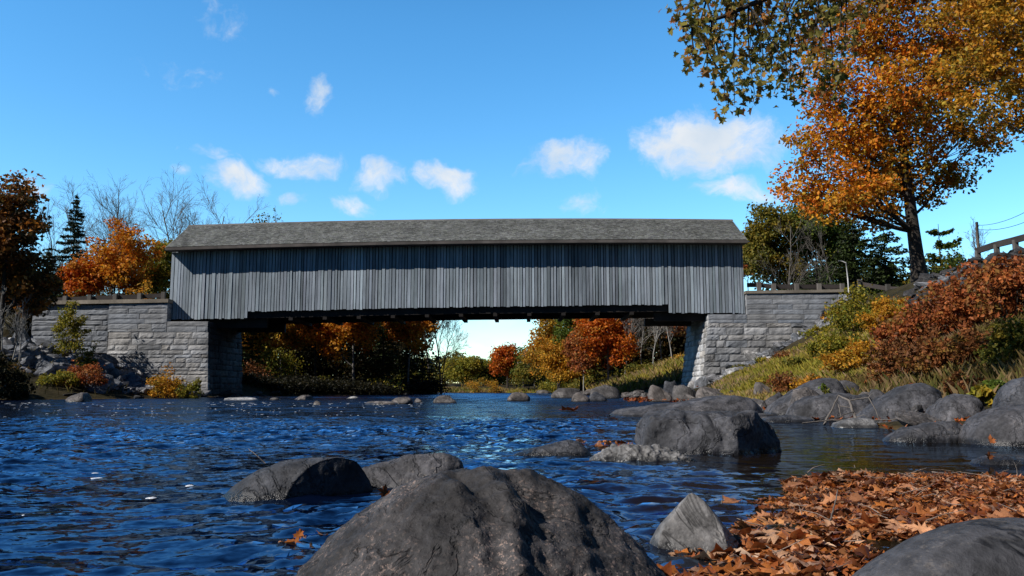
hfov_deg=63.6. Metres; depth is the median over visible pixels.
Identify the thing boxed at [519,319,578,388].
broadleaf tree
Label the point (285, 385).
bushes
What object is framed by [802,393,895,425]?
driftwood
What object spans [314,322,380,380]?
broadleaf tree
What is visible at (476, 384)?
shrub
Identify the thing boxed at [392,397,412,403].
boulder
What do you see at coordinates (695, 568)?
fallen leaf
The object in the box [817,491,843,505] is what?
fallen leaf
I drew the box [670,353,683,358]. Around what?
shrub
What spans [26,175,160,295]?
bare tree
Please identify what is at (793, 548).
fallen leaf
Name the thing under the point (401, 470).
boulder
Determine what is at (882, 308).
shrub
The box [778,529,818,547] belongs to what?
fallen leaf
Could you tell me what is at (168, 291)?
distant woods
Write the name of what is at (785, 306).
retaining wall
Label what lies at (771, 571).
fallen leaf
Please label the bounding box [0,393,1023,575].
water
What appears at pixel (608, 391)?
boulder
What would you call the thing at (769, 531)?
fallen leaf
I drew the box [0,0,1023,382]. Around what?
sky
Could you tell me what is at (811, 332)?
shrub
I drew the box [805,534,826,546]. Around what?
fallen leaf
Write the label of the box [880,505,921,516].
fallen leaf
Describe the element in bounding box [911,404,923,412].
shore stone
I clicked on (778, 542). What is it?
fallen leaf
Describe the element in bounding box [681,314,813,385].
stone abutment
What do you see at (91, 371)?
shrub
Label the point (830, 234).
broadleaf tree
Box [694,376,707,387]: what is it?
riprap stone
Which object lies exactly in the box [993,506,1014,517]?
fallen leaf
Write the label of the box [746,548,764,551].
fallen leaf
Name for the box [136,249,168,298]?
broadleaf tree
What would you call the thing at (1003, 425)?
boulder
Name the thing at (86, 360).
shrub
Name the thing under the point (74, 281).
maple tree
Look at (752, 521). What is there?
fallen leaf
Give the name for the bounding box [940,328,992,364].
shrub
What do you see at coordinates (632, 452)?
boulder
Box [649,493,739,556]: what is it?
boulder
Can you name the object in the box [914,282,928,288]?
slope block
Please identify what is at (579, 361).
broadleaf tree
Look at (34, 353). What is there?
riprap stone
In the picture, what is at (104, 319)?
retaining wall
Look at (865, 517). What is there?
fallen leaf
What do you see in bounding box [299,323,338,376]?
broadleaf tree
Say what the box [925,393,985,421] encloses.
boulder
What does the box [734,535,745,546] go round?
fallen leaf
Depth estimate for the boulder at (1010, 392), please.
8.24 m
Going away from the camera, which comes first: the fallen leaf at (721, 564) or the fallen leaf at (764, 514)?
the fallen leaf at (721, 564)
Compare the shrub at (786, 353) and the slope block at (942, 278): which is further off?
the slope block at (942, 278)
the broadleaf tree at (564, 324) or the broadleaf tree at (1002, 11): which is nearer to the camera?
the broadleaf tree at (1002, 11)
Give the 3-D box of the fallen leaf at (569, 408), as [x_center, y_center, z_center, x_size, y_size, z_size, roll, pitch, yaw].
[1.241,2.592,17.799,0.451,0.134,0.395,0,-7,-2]
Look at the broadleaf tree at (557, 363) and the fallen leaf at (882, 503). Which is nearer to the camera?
the fallen leaf at (882, 503)
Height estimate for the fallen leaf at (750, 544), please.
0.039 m
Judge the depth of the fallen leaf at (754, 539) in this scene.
2.30 m
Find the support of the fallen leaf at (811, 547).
on the leaf litter at (845, 483)
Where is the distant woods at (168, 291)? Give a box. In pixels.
[0,277,283,369]
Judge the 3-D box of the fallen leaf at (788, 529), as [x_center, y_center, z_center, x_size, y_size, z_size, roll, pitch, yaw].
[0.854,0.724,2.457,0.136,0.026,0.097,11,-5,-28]
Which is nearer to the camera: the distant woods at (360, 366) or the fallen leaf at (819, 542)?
the fallen leaf at (819, 542)
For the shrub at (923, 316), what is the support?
on the ground at (250, 390)
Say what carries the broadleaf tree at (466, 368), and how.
on the ground at (250, 390)
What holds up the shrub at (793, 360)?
on the ground at (250, 390)
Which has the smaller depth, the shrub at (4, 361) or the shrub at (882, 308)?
the shrub at (882, 308)
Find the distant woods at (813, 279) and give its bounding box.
[745,259,909,291]
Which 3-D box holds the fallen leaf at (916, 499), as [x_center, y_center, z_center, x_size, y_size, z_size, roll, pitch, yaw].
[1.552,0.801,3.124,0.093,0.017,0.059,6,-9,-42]
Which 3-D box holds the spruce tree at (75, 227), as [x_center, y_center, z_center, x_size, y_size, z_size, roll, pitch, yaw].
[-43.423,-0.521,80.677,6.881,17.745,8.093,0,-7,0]
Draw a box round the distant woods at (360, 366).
[248,325,442,381]
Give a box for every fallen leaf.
[283,539,301,542]
[293,528,303,543]
[378,484,389,496]
[559,405,578,410]
[657,563,678,573]
[661,561,683,575]
[675,571,708,575]
[691,549,720,560]
[691,566,699,575]
[697,567,731,575]
[698,563,715,573]
[700,543,748,553]
[705,552,731,562]
[708,551,724,557]
[711,561,750,575]
[713,555,733,562]
[714,552,726,559]
[715,562,742,569]
[722,495,741,502]
[724,567,770,575]
[727,519,759,528]
[728,547,766,559]
[729,525,765,537]
[729,553,755,566]
[731,533,761,541]
[732,527,751,534]
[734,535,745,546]
[741,540,769,551]
[741,554,783,568]
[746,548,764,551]
[747,518,765,524]
[750,530,775,535]
[752,509,774,519]
[754,516,785,524]
[755,534,799,543]
[755,558,770,567]
[757,567,805,575]
[758,553,780,562]
[760,550,790,561]
[761,527,779,533]
[767,550,792,565]
[768,540,791,546]
[770,560,797,574]
[774,539,792,548]
[776,528,810,540]
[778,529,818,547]
[778,561,822,573]
[780,556,826,569]
[784,526,815,534]
[786,545,819,556]
[790,514,803,518]
[790,542,806,551]
[791,550,824,562]
[792,540,807,553]
[795,511,807,515]
[795,570,805,575]
[798,569,820,575]
[802,525,829,530]
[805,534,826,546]
[805,546,831,554]
[806,564,824,572]
[810,506,822,510]
[810,539,821,544]
[811,533,837,544]
[811,559,837,570]
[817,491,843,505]
[818,533,845,544]
[818,555,832,559]
[819,530,844,534]
[821,540,835,546]
[827,502,846,509]
[834,518,854,524]
[841,517,874,527]
[842,492,855,498]
[847,542,873,549]
[849,492,873,504]
[850,510,883,525]
[850,544,882,558]
[852,545,877,551]
[853,517,888,527]
[869,484,897,495]
[869,506,897,518]
[871,501,893,507]
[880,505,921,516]
[885,519,905,526]
[885,522,910,533]
[888,515,907,520]
[905,522,932,533]
[907,501,938,515]
[911,497,930,501]
[913,516,931,522]
[965,505,986,515]
[985,451,994,459]
[986,514,999,517]
[988,435,995,443]
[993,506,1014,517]
[998,485,1009,489]
[1010,510,1023,517]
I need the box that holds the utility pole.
[975,213,1023,246]
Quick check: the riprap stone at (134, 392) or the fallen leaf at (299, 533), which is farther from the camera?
the riprap stone at (134, 392)
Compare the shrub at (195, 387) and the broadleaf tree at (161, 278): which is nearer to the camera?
the shrub at (195, 387)
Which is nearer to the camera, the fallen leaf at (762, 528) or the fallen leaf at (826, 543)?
the fallen leaf at (826, 543)
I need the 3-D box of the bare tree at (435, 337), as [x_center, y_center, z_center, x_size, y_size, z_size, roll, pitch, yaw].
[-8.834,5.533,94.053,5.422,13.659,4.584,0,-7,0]
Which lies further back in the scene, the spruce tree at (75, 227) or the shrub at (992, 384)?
the spruce tree at (75, 227)
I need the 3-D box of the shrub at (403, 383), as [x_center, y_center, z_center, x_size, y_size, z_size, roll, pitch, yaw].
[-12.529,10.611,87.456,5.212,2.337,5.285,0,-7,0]
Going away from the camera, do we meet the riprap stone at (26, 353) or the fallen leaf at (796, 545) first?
the fallen leaf at (796, 545)
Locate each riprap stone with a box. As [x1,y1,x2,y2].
[3,337,12,344]
[3,345,14,350]
[3,348,10,353]
[10,354,27,358]
[13,327,31,342]
[14,339,28,351]
[16,351,30,355]
[18,355,37,366]
[27,346,40,350]
[29,350,39,356]
[31,338,53,348]
[34,359,49,368]
[35,364,54,373]
[46,346,53,352]
[49,359,69,363]
[53,365,70,372]
[56,363,70,366]
[69,353,104,364]
[80,374,114,393]
[93,357,115,367]
[97,365,109,371]
[99,354,118,364]
[105,368,123,377]
[114,379,119,386]
[119,381,128,387]
[125,372,143,381]
[125,387,139,394]
[126,379,141,386]
[134,384,150,387]
[137,386,154,390]
[139,388,147,393]
[201,390,210,395]
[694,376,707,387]
[707,375,721,382]
[725,363,739,368]
[725,366,743,373]
[743,350,756,360]
[767,341,783,355]
[791,333,799,339]
[802,324,814,328]
[816,318,829,325]
[818,310,825,319]
[819,319,833,327]
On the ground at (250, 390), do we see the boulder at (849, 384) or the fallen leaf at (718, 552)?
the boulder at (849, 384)
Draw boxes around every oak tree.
[0,168,66,347]
[658,0,889,123]
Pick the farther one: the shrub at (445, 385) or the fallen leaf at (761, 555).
the shrub at (445, 385)
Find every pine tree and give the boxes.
[825,224,888,295]
[857,227,909,291]
[925,226,962,272]
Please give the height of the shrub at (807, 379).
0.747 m
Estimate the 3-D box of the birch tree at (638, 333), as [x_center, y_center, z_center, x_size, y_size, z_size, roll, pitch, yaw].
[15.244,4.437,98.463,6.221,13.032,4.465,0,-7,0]
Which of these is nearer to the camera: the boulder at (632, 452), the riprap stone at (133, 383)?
the boulder at (632, 452)
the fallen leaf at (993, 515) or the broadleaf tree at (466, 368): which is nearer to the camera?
the fallen leaf at (993, 515)
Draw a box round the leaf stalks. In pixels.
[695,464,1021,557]
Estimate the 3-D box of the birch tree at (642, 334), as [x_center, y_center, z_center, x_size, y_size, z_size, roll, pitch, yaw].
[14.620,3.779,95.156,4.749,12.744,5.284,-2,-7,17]
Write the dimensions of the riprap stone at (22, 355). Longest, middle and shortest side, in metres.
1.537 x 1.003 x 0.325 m
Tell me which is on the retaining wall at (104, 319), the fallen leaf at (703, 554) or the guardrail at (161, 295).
the guardrail at (161, 295)
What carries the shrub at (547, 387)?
on the ground at (250, 390)
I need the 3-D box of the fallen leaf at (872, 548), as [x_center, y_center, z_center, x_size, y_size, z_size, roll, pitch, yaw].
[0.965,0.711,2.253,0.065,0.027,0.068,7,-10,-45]
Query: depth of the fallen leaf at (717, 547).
2.17 m
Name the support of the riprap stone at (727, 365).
on the ground at (250, 390)
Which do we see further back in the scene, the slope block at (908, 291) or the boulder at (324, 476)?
the slope block at (908, 291)
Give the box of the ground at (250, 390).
[0,262,1021,429]
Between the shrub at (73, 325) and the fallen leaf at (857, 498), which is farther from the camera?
the shrub at (73, 325)
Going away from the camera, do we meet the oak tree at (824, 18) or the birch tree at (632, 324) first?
the oak tree at (824, 18)
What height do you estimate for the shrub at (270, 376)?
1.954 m
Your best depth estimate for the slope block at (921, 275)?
47.19 m
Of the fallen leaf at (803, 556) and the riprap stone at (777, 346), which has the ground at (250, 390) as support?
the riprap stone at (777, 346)
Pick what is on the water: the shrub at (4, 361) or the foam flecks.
the foam flecks
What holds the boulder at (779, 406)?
on the ground at (250, 390)
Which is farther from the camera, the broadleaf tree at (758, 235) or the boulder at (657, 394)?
the broadleaf tree at (758, 235)
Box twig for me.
[829,489,837,520]
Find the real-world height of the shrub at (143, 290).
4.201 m
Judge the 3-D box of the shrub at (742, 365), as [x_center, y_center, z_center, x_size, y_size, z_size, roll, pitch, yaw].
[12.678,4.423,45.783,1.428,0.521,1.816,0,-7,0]
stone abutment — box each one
[107,321,242,394]
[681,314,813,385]
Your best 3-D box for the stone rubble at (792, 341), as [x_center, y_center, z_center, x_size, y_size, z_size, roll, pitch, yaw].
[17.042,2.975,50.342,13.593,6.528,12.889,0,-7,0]
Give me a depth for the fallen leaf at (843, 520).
2.66 m
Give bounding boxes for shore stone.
[63,393,77,396]
[133,395,143,398]
[230,392,240,396]
[633,390,643,394]
[684,393,694,399]
[702,387,723,396]
[752,398,766,407]
[758,413,776,416]
[788,387,819,407]
[895,410,941,426]
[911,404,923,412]
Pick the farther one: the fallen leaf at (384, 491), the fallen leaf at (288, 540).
the fallen leaf at (384, 491)
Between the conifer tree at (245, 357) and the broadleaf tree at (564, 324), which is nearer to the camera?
the conifer tree at (245, 357)
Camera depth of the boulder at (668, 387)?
37.78 m
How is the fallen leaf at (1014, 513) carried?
on the leaf litter at (845, 483)
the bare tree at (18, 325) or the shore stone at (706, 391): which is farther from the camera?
the bare tree at (18, 325)
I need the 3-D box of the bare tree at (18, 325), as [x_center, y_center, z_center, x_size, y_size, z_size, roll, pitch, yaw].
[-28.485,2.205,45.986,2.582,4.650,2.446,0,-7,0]
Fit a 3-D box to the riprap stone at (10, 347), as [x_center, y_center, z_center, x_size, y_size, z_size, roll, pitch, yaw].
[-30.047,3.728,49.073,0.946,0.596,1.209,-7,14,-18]
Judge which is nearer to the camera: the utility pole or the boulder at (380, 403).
the boulder at (380, 403)
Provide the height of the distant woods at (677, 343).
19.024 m
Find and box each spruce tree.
[41,243,64,296]
[52,195,93,296]
[54,274,67,297]
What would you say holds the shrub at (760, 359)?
on the ground at (250, 390)
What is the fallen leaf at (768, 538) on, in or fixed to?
on the leaf litter at (845, 483)
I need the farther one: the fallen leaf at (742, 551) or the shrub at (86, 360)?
the shrub at (86, 360)
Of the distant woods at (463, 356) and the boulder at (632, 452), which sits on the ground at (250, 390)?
the distant woods at (463, 356)
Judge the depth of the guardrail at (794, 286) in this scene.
58.34 m
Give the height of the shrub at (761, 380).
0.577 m
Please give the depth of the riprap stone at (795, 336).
47.71 m
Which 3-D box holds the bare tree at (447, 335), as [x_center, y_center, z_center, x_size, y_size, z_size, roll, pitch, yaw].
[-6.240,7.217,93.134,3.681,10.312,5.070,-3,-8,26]
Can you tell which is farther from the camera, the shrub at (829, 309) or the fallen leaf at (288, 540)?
the shrub at (829, 309)
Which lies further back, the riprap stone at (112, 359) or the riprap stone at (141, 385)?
the riprap stone at (112, 359)
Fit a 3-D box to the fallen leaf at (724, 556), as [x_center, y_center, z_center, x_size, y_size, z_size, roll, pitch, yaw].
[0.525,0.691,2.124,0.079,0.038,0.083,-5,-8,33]
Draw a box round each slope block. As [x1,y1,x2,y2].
[903,288,914,296]
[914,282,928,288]
[919,273,930,278]
[938,276,948,279]
[940,269,953,273]
[968,257,983,262]
[984,252,1013,263]
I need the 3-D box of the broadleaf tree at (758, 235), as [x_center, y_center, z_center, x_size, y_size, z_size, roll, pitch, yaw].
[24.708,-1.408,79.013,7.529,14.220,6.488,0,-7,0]
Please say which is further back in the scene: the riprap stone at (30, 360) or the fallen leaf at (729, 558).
the riprap stone at (30, 360)
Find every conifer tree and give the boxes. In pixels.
[241,333,274,372]
[361,323,399,381]
[392,338,424,382]
[410,340,443,389]
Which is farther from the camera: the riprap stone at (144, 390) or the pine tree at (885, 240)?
the pine tree at (885, 240)
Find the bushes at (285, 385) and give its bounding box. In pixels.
[254,375,438,395]
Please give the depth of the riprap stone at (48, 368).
45.69 m
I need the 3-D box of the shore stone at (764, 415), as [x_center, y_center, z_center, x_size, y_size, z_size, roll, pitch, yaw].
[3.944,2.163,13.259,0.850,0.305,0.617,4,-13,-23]
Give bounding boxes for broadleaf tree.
[0,268,58,345]
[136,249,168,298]
[143,238,172,298]
[240,324,313,371]
[251,214,267,370]
[272,331,322,376]
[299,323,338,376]
[302,335,372,378]
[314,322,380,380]
[364,324,420,382]
[381,321,440,383]
[437,353,493,385]
[474,356,504,383]
[508,346,526,386]
[509,356,545,389]
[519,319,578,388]
[534,339,588,387]
[551,319,602,390]
[560,321,606,390]
[665,326,686,338]
[740,202,810,289]
[743,242,752,290]
[776,189,861,289]
[829,216,869,286]
[914,0,1023,142]
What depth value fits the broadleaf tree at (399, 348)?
95.55 m
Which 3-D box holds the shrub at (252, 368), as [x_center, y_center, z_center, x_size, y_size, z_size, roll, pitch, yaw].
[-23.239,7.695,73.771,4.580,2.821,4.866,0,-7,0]
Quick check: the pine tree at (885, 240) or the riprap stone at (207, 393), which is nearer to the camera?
the riprap stone at (207, 393)
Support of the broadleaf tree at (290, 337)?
on the ground at (250, 390)
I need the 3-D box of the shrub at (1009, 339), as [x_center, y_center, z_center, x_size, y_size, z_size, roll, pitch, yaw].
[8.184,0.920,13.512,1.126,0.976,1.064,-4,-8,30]
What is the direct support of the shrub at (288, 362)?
on the ground at (250, 390)
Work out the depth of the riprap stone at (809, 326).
53.65 m
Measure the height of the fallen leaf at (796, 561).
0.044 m
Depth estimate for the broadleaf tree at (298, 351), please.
91.55 m
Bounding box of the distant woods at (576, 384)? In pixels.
[306,357,616,388]
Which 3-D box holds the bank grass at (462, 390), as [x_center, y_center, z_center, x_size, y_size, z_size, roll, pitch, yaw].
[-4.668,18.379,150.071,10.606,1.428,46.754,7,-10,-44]
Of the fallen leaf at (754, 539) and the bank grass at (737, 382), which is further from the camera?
the bank grass at (737, 382)
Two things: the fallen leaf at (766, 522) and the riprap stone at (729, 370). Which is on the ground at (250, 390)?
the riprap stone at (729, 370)
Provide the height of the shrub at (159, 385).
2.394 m
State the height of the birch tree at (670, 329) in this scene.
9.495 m
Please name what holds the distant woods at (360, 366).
on the ground at (250, 390)
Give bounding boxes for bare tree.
[0,287,32,361]
[5,305,33,362]
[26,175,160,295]
[35,202,70,272]
[80,173,203,294]
[133,161,266,249]
[250,206,282,374]
[424,321,448,368]
[432,320,453,393]
[439,320,471,393]
[517,348,537,388]
[752,205,826,289]
[790,212,840,289]
[951,218,991,261]
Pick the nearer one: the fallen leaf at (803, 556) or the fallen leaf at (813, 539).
the fallen leaf at (803, 556)
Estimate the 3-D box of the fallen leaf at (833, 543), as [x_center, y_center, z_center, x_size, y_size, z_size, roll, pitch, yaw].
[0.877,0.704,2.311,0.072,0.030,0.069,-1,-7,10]
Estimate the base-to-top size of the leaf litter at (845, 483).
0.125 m
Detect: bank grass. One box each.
[3,342,350,394]
[436,386,549,392]
[579,353,683,392]
[708,298,908,400]
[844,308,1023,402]
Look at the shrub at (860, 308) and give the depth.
33.98 m
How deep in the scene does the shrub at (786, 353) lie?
37.66 m
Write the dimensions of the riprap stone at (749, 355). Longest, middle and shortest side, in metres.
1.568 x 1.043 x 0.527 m
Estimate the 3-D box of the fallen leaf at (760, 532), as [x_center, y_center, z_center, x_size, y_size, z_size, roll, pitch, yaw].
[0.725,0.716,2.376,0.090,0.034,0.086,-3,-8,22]
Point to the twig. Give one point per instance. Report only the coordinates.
(833, 506)
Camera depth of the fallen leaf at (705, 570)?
1.90 m
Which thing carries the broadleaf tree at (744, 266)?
on the ground at (250, 390)
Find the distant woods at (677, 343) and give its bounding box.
[585,253,972,383]
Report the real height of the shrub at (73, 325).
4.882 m
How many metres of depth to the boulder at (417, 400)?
30.24 m
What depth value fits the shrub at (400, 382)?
83.72 m
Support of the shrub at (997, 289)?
on the ground at (250, 390)
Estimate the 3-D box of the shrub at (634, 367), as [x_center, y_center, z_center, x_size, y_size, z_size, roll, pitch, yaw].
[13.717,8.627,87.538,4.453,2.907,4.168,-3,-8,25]
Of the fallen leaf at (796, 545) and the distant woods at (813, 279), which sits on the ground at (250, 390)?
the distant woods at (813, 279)
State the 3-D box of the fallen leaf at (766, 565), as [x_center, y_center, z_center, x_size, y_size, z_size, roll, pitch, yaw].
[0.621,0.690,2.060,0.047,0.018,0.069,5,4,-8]
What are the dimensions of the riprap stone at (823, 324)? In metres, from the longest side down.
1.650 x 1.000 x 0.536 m
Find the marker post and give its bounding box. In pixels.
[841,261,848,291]
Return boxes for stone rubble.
[6,350,199,395]
[711,303,862,382]
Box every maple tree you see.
[55,258,106,296]
[66,216,165,295]
[486,342,524,387]
[567,318,641,380]
[764,0,1023,282]
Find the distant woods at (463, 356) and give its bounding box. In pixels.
[317,351,651,382]
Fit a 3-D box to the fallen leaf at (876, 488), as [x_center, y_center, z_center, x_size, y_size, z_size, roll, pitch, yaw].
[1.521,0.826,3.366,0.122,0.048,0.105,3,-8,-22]
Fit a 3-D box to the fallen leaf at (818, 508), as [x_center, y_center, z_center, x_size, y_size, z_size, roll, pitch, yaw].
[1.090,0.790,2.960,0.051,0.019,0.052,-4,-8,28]
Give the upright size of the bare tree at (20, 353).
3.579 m
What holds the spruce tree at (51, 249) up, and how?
on the ground at (250, 390)
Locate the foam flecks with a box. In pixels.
[78,402,409,498]
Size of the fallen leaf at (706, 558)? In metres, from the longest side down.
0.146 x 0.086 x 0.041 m
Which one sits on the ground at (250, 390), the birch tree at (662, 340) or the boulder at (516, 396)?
the birch tree at (662, 340)
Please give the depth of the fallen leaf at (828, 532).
2.44 m
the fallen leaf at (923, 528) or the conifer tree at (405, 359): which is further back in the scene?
the conifer tree at (405, 359)
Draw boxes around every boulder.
[65,392,92,401]
[222,457,372,501]
[224,397,257,399]
[295,395,313,399]
[295,466,664,575]
[362,452,463,488]
[364,401,398,404]
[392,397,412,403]
[414,398,423,402]
[433,395,456,402]
[507,392,529,400]
[514,439,591,455]
[536,390,551,393]
[551,388,579,397]
[571,392,589,401]
[589,392,606,400]
[589,443,696,461]
[590,384,621,398]
[609,395,762,416]
[635,408,781,454]
[648,385,672,401]
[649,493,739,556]
[663,380,676,394]
[672,385,695,400]
[687,381,693,387]
[695,387,719,397]
[753,382,769,394]
[761,415,813,422]
[764,378,845,414]
[765,392,782,405]
[785,392,871,420]
[831,418,878,427]
[839,380,858,393]
[852,517,1023,575]
[856,383,941,422]
[869,389,883,399]
[882,421,962,442]
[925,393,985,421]
[958,404,1023,446]
[970,454,1023,464]
[992,377,1023,407]
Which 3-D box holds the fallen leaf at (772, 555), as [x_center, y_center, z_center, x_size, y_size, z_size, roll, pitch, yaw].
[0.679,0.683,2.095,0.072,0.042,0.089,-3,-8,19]
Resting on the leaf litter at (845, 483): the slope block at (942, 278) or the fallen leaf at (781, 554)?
the fallen leaf at (781, 554)
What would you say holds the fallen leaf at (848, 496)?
on the leaf litter at (845, 483)
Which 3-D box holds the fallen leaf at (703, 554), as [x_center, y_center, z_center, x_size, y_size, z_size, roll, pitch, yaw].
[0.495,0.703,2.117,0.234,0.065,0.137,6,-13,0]
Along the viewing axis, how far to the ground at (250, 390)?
46.32 m
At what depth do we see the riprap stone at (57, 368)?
46.40 m
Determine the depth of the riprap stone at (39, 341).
55.79 m
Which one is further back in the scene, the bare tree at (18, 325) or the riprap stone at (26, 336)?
the riprap stone at (26, 336)
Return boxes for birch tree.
[615,318,664,371]
[626,318,644,363]
[630,318,650,363]
[647,326,667,364]
[658,326,676,360]
[665,326,677,356]
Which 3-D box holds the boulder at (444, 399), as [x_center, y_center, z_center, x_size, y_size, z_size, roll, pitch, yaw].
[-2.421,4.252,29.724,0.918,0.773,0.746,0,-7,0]
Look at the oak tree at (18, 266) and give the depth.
47.40 m
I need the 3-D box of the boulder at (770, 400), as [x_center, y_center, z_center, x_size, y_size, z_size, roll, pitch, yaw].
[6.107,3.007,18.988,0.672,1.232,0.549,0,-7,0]
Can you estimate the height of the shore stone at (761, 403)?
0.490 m
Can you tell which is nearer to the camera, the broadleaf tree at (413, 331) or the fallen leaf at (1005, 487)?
the fallen leaf at (1005, 487)
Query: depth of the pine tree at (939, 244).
74.48 m
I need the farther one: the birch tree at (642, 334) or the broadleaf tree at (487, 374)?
the broadleaf tree at (487, 374)
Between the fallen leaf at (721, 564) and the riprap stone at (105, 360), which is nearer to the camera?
the fallen leaf at (721, 564)
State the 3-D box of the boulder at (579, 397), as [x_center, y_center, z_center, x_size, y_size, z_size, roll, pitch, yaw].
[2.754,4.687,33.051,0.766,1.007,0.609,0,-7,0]
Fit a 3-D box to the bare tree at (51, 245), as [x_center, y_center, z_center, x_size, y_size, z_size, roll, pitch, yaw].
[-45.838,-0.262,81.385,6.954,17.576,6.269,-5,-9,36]
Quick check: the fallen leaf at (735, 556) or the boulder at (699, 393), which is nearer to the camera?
the fallen leaf at (735, 556)
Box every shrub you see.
[0,341,21,398]
[0,363,40,399]
[35,369,80,386]
[48,287,99,356]
[63,360,107,387]
[74,346,104,370]
[125,279,155,298]
[145,362,191,397]
[175,377,203,397]
[241,359,273,378]
[242,369,269,386]
[251,341,307,378]
[257,373,282,384]
[325,376,350,384]
[329,374,368,382]
[362,374,397,385]
[367,376,407,391]
[384,379,415,394]
[416,369,450,393]
[461,377,501,392]
[533,379,566,392]
[621,357,652,375]
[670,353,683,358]
[729,364,749,367]
[746,376,773,389]
[754,355,777,361]
[763,370,798,392]
[772,349,795,357]
[782,355,810,365]
[789,373,821,389]
[798,325,835,337]
[799,330,866,355]
[813,332,877,372]
[818,381,830,393]
[820,299,852,320]
[824,277,908,335]
[851,295,910,332]
[862,331,918,382]
[867,302,943,349]
[888,326,973,376]
[893,280,972,337]
[898,249,966,283]
[921,258,1022,329]
[931,235,964,269]
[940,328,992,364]
[942,369,985,394]
[963,250,1023,321]
[966,383,995,406]
[973,314,1023,364]
[980,379,1004,396]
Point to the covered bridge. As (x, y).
(274, 277)
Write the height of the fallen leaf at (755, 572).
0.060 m
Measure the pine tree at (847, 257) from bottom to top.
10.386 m
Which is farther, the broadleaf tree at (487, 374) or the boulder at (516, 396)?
the broadleaf tree at (487, 374)
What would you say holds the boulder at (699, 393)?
on the ground at (250, 390)
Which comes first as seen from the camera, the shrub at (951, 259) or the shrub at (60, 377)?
the shrub at (60, 377)
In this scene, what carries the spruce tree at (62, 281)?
on the ground at (250, 390)
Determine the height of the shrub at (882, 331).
1.699 m
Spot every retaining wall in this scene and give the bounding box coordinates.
[31,299,172,357]
[744,289,853,347]
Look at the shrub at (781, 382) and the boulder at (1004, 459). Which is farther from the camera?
the shrub at (781, 382)
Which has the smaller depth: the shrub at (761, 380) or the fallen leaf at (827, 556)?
the fallen leaf at (827, 556)
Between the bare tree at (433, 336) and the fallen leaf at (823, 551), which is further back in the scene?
the bare tree at (433, 336)
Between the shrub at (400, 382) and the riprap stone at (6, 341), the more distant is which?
the shrub at (400, 382)
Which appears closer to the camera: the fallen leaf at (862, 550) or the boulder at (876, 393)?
the fallen leaf at (862, 550)
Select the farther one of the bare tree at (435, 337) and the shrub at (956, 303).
the bare tree at (435, 337)
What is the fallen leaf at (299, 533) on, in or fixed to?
on the water
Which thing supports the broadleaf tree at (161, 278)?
on the ground at (250, 390)
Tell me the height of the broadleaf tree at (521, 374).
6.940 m
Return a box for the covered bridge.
[165,218,747,332]
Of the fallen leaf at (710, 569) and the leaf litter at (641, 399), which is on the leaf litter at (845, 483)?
the fallen leaf at (710, 569)
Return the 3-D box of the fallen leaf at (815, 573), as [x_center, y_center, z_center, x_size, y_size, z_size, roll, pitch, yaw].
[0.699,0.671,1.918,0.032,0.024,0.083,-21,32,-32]
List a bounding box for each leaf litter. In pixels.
[623,386,697,402]
[674,467,1023,575]
[763,398,992,429]
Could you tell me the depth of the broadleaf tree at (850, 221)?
84.34 m
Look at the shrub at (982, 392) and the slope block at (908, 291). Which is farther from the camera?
the slope block at (908, 291)
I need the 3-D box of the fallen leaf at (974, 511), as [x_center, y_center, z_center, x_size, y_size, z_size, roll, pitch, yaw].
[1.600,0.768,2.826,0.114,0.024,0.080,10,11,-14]
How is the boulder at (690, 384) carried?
on the ground at (250, 390)
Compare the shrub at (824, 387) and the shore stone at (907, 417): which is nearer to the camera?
the shore stone at (907, 417)
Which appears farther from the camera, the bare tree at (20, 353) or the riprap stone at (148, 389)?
the riprap stone at (148, 389)
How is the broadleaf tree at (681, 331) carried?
on the ground at (250, 390)
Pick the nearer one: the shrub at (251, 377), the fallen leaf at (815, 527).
the fallen leaf at (815, 527)
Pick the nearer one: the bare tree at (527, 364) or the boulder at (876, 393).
the boulder at (876, 393)
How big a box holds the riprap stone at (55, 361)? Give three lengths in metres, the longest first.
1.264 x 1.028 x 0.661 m
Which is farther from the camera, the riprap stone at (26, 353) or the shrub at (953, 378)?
the riprap stone at (26, 353)
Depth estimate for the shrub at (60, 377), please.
43.97 m
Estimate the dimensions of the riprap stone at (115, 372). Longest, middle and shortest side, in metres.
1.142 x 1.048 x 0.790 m
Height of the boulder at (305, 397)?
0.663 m
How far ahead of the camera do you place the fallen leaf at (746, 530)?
2.42 m
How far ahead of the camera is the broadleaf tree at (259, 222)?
97.38 m
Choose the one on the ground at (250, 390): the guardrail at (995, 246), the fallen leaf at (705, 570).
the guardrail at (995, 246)
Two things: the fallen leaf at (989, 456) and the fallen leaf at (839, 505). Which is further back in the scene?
the fallen leaf at (989, 456)
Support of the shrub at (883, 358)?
on the ground at (250, 390)
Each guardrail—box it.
[48,292,165,300]
[747,282,844,290]
[857,279,896,291]
[975,234,1023,256]
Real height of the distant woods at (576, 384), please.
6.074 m
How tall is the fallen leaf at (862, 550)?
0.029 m
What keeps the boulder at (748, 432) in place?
in the water
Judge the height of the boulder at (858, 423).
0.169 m
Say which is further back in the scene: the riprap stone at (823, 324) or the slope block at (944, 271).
the slope block at (944, 271)
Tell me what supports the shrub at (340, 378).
on the ground at (250, 390)
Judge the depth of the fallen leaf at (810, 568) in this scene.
1.93 m
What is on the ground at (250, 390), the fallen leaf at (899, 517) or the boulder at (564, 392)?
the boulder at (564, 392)

